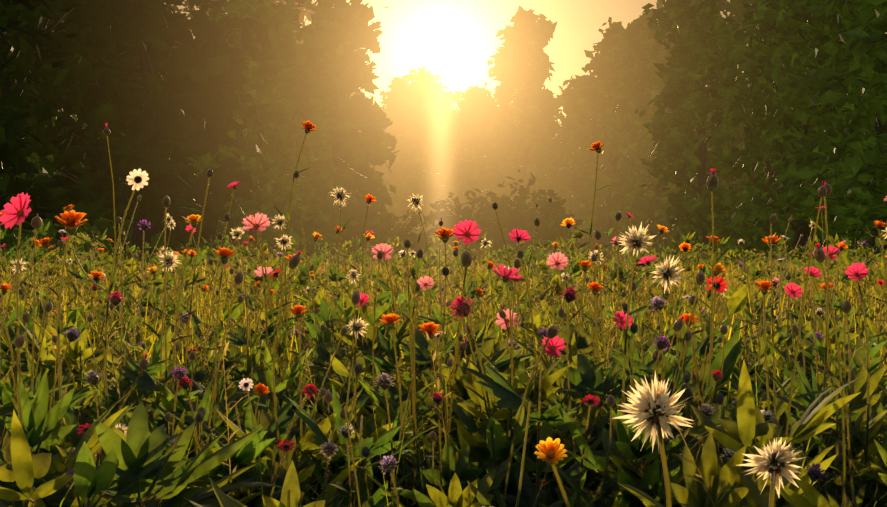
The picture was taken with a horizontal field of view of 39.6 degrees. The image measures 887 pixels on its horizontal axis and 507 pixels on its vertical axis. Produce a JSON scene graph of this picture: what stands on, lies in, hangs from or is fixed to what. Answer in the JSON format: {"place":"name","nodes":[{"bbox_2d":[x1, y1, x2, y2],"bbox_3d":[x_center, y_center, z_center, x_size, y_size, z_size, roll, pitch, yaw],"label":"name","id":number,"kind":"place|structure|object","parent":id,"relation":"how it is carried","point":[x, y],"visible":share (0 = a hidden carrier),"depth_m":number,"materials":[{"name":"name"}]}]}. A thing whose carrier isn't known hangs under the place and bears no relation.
{"place":"outdoors","nodes":[
{"label":"outdoors","id":0,"kind":"place"},
{"bbox_2d":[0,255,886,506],"bbox_3d":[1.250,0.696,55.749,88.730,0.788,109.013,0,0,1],"label":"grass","id":1,"kind":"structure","parent":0,"point":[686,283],"depth_m":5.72,"materials":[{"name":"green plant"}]},
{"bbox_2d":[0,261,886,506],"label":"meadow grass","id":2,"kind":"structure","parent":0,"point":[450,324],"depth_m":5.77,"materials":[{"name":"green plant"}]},
{"bbox_2d":[56,0,872,260],"label":"sky","id":3,"kind":"structure","parent":0,"point":[455,40],"materials":[{"name":"yellow"}]},
{"bbox_3d":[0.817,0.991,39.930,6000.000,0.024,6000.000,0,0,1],"label":"ground","id":4,"kind":"structure","parent":0,"visible":0},
{"bbox_2d":[1,228,13,252],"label":"bush","id":5,"kind":"object","parent":4,"relation":"on","point":[10,237],"depth_m":45.09,"materials":[{"name":"green plant"}]},
{"bbox_2d":[1,228,15,258],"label":"bush","id":6,"kind":"object","parent":4,"relation":"on","point":[3,240],"depth_m":76.68,"materials":[{"name":"green plant"}]},
{"bbox_2d":[1,226,17,243],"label":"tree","id":7,"kind":"object","parent":4,"relation":"on","point":[15,232],"depth_m":129.54,"materials":[{"name":"green plant"}]},
{"bbox_2d":[7,152,56,249],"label":"tree","id":8,"kind":"object","parent":4,"relation":"on","point":[24,177],"depth_m":141.06,"materials":[{"name":"green plant"}]},
{"bbox_2d":[7,231,57,262],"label":"bush","id":9,"kind":"object","parent":4,"relation":"on","point":[52,240],"depth_m":105.64,"materials":[{"name":"green plant"}]},
{"bbox_2d":[7,117,63,260],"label":"tree","id":10,"kind":"object","parent":4,"relation":"on","point":[50,157],"depth_m":140.14,"materials":[{"name":"green plant"}]},
{"bbox_2d":[37,114,100,262],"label":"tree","id":11,"kind":"object","parent":4,"relation":"on","point":[88,231],"depth_m":147.34,"materials":[{"name":"green plant"}]},
{"bbox_2d":[0,0,169,274],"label":"tree","id":12,"kind":"object","parent":4,"relation":"on","point":[44,75],"depth_m":34.56,"materials":[{"name":"green plant"}]},
{"bbox_2d":[76,119,130,257],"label":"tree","id":13,"kind":"object","parent":4,"relation":"on","point":[101,218],"depth_m":152.51,"materials":[{"name":"green plant"}]},
{"bbox_2d":[34,0,274,272],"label":"tree","id":14,"kind":"object","parent":4,"relation":"on","point":[195,82],"depth_m":39.09,"materials":[{"name":"green plant"}]},
{"bbox_2d":[86,214,233,249],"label":"bush","id":15,"kind":"object","parent":4,"relation":"on","point":[103,219],"depth_m":74.05,"materials":[{"name":"green plant"}]},
{"bbox_2d":[101,167,221,265],"bbox_3d":[-10.577,-0.932,46.310,4.802,5.744,5.125,0,0,1],"label":"bush","id":16,"kind":"object","parent":4,"relation":"on","point":[154,239],"depth_m":46.16,"materials":[{"name":"green plant"}]},
{"bbox_2d":[178,225,238,265],"bbox_3d":[-9.639,0.012,49.409,2.788,3.167,3.340,0,0,1],"label":"bush","id":17,"kind":"object","parent":4,"relation":"on","point":[220,229],"depth_m":48.90,"materials":[{"name":"green plant"}]},
{"bbox_2d":[98,0,389,250],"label":"tree","id":18,"kind":"object","parent":4,"relation":"on","point":[298,18],"depth_m":72.15,"materials":[{"name":"green plant"}]},
{"bbox_2d":[233,235,269,261],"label":"bush","id":19,"kind":"object","parent":4,"relation":"on","point":[244,240],"depth_m":78.95,"materials":[{"name":"green plant"}]},
{"bbox_2d":[186,0,345,264],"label":"tree","id":20,"kind":"object","parent":4,"relation":"on","point":[278,90],"depth_m":47.65,"materials":[{"name":"green plant"}]},
{"bbox_2d":[271,13,387,232],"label":"tree","id":21,"kind":"object","parent":4,"relation":"on","point":[376,166],"depth_m":125.66,"materials":[{"name":"green plant"}]},
{"bbox_2d":[270,211,388,263],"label":"bush","id":22,"kind":"object","parent":4,"relation":"on","point":[312,254],"depth_m":75.22,"materials":[{"name":"green plant"}]},
{"bbox_2d":[301,0,403,243],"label":"tree","id":23,"kind":"object","parent":4,"relation":"on","point":[357,152],"depth_m":60.89,"materials":[{"name":"green plant"}]},
{"bbox_2d":[306,170,400,267],"bbox_3d":[-3.819,-0.886,51.668,3.635,5.303,5.440,0,0,30],"label":"bush","id":24,"kind":"object","parent":4,"relation":"on","point":[353,211],"depth_m":51.35,"materials":[{"name":"green plant"}]},
{"bbox_2d":[364,94,387,213],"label":"tree","id":25,"kind":"object","parent":4,"relation":"on","point":[383,177],"depth_m":136.87,"materials":[{"name":"green plant"}]},
{"bbox_2d":[379,76,434,246],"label":"tree","id":26,"kind":"object","parent":4,"relation":"on","point":[411,128],"depth_m":79.67,"materials":[{"name":"green plant"}]},
{"bbox_2d":[393,209,422,264],"bbox_3d":[-2.637,-0.413,63.947,4.527,3.891,3.364,0,0,-41],"label":"bush","id":27,"kind":"object","parent":4,"relation":"on","point":[403,217],"depth_m":64.63,"materials":[{"name":"green plant"}]},
{"bbox_2d":[369,65,471,246],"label":"tree","id":28,"kind":"object","parent":4,"relation":"on","point":[425,86],"depth_m":109.06,"materials":[{"name":"green plant"}]},
{"bbox_2d":[0,219,886,506],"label":"meadow leafy plants","id":29,"kind":"object","parent":4,"relation":"on","point":[146,463],"visible":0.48,"depth_m":2.10,"materials":[{"name":"green plant"}]},
{"bbox_2d":[0,120,886,506],"bbox_3d":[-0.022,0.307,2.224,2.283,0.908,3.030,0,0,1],"label":"wildflowers","id":30,"kind":"object","parent":4,"relation":"on","point":[652,406],"visible":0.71,"depth_m":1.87,"materials":[{"name":"green plant"}]},
{"bbox_2d":[434,100,452,171],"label":"tree","id":31,"kind":"object","parent":4,"relation":"on","point":[441,121],"depth_m":148.40,"materials":[{"name":"green plant"}]},
{"bbox_2d":[397,192,513,262],"bbox_3d":[0.357,-0.702,62.714,6.581,4.853,4.126,0,0,1],"label":"bush","id":32,"kind":"object","parent":4,"relation":"on","point":[432,217],"depth_m":62.51,"materials":[{"name":"green plant"}]},
{"bbox_2d":[426,110,514,237],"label":"tree","id":33,"kind":"object","parent":4,"relation":"on","point":[467,147],"depth_m":127.82,"materials":[{"name":"green plant"}]},
{"bbox_2d":[437,81,511,216],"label":"tree","id":34,"kind":"object","parent":4,"relation":"on","point":[478,129],"depth_m":114.59,"materials":[{"name":"green plant"}]},
{"bbox_2d":[445,87,512,185],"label":"tree","id":35,"kind":"object","parent":4,"relation":"on","point":[457,94],"depth_m":156.63,"materials":[{"name":"green plant"}]},
{"bbox_2d":[425,169,576,265],"bbox_3d":[2.267,-0.884,48.454,5.607,4.871,4.140,0,0,-38],"label":"bush","id":36,"kind":"object","parent":4,"relation":"on","point":[523,192],"depth_m":48.08,"materials":[{"name":"green plant"}]},
{"bbox_2d":[473,5,564,227],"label":"tree","id":37,"kind":"object","parent":4,"relation":"on","point":[521,67],"depth_m":84.13,"materials":[{"name":"green plant"}]},
{"bbox_2d":[478,189,582,264],"bbox_3d":[3.321,-0.533,46.633,4.201,3.807,3.776,0,0,1],"label":"bush","id":38,"kind":"object","parent":4,"relation":"on","point":[546,231],"depth_m":46.28,"materials":[{"name":"green plant"}]},
{"bbox_2d":[501,102,573,250],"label":"tree","id":39,"kind":"object","parent":4,"relation":"on","point":[516,165],"depth_m":137.35,"materials":[{"name":"green plant"}]},
{"bbox_2d":[554,149,600,251],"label":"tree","id":40,"kind":"object","parent":4,"relation":"on","point":[585,246],"depth_m":161.67,"materials":[{"name":"green plant"}]},
{"bbox_2d":[545,71,632,254],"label":"tree","id":41,"kind":"object","parent":4,"relation":"on","point":[556,181],"depth_m":103.80,"materials":[{"name":"green plant"}]},
{"bbox_2d":[599,177,631,260],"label":"tree","id":42,"kind":"object","parent":4,"relation":"on","point":[602,240],"depth_m":151.94,"materials":[{"name":"green plant"}]},
{"bbox_2d":[561,21,671,262],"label":"tree","id":43,"kind":"object","parent":4,"relation":"on","point":[605,128],"depth_m":96.42,"materials":[{"name":"green plant"}]},
{"bbox_2d":[614,133,633,257],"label":"tree","id":44,"kind":"object","parent":4,"relation":"on","point":[625,213],"depth_m":144.45,"materials":[{"name":"green plant"}]},
{"bbox_2d":[599,6,708,264],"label":"tree","id":45,"kind":"object","parent":4,"relation":"on","point":[643,46],"depth_m":77.47,"materials":[{"name":"green plant"}]},
{"bbox_2d":[592,212,731,263],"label":"bush","id":46,"kind":"object","parent":4,"relation":"on","point":[657,238],"depth_m":71.30,"materials":[{"name":"green plant"}]},
{"bbox_2d":[604,80,743,253],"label":"tree","id":47,"kind":"object","parent":4,"relation":"on","point":[721,179],"depth_m":121.59,"materials":[{"name":"green plant"}]},
{"bbox_2d":[634,0,768,261],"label":"tree","id":48,"kind":"object","parent":4,"relation":"on","point":[686,95],"depth_m":65.62,"materials":[{"name":"green plant"}]},
{"bbox_2d":[690,211,784,263],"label":"bush","id":49,"kind":"object","parent":4,"relation":"on","point":[761,246],"depth_m":68.78,"materials":[{"name":"green plant"}]},
{"bbox_2d":[608,0,870,262],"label":"tree","id":50,"kind":"object","parent":4,"relation":"on","point":[736,9],"depth_m":90.41,"materials":[{"name":"green plant"}]},
{"bbox_2d":[706,72,777,255],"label":"tree","id":51,"kind":"object","parent":4,"relation":"on","point":[754,237],"depth_m":154.87,"materials":[{"name":"green plant"}]},
{"bbox_2d":[744,71,810,260],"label":"tree","id":52,"kind":"object","parent":4,"relation":"on","point":[760,171],"depth_m":156.81,"materials":[{"name":"green plant"}]},
{"bbox_2d":[711,0,886,268],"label":"tree","id":53,"kind":"object","parent":4,"relation":"on","point":[788,50],"depth_m":57.09,"materials":[{"name":"green plant"}]},
{"bbox_2d":[777,171,857,253],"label":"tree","id":54,"kind":"object","parent":4,"relation":"on","point":[791,237],"depth_m":135.50,"materials":[{"name":"green plant"}]},
{"bbox_2d":[755,0,886,263],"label":"tree","id":55,"kind":"object","parent":4,"relation":"on","point":[838,99],"depth_m":49.15,"materials":[{"name":"green plant"}]},
{"bbox_2d":[805,225,852,262],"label":"bush","id":56,"kind":"object","parent":4,"relation":"on","point":[821,241],"depth_m":69.17,"materials":[{"name":"green plant"}]},
{"bbox_2d":[841,233,871,258],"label":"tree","id":57,"kind":"object","parent":4,"relation":"on","point":[857,246],"depth_m":158.06,"materials":[{"name":"green plant"}]},
{"bbox_2d":[832,58,886,256],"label":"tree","id":58,"kind":"object","parent":4,"relation":"on","point":[863,229],"depth_m":124.66,"materials":[{"name":"green plant"}]},
{"bbox_2d":[851,32,886,165],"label":"tree","id":59,"kind":"object","parent":4,"relation":"on","point":[857,50],"depth_m":46.26,"materials":[{"name":"green plant"}]}
]}

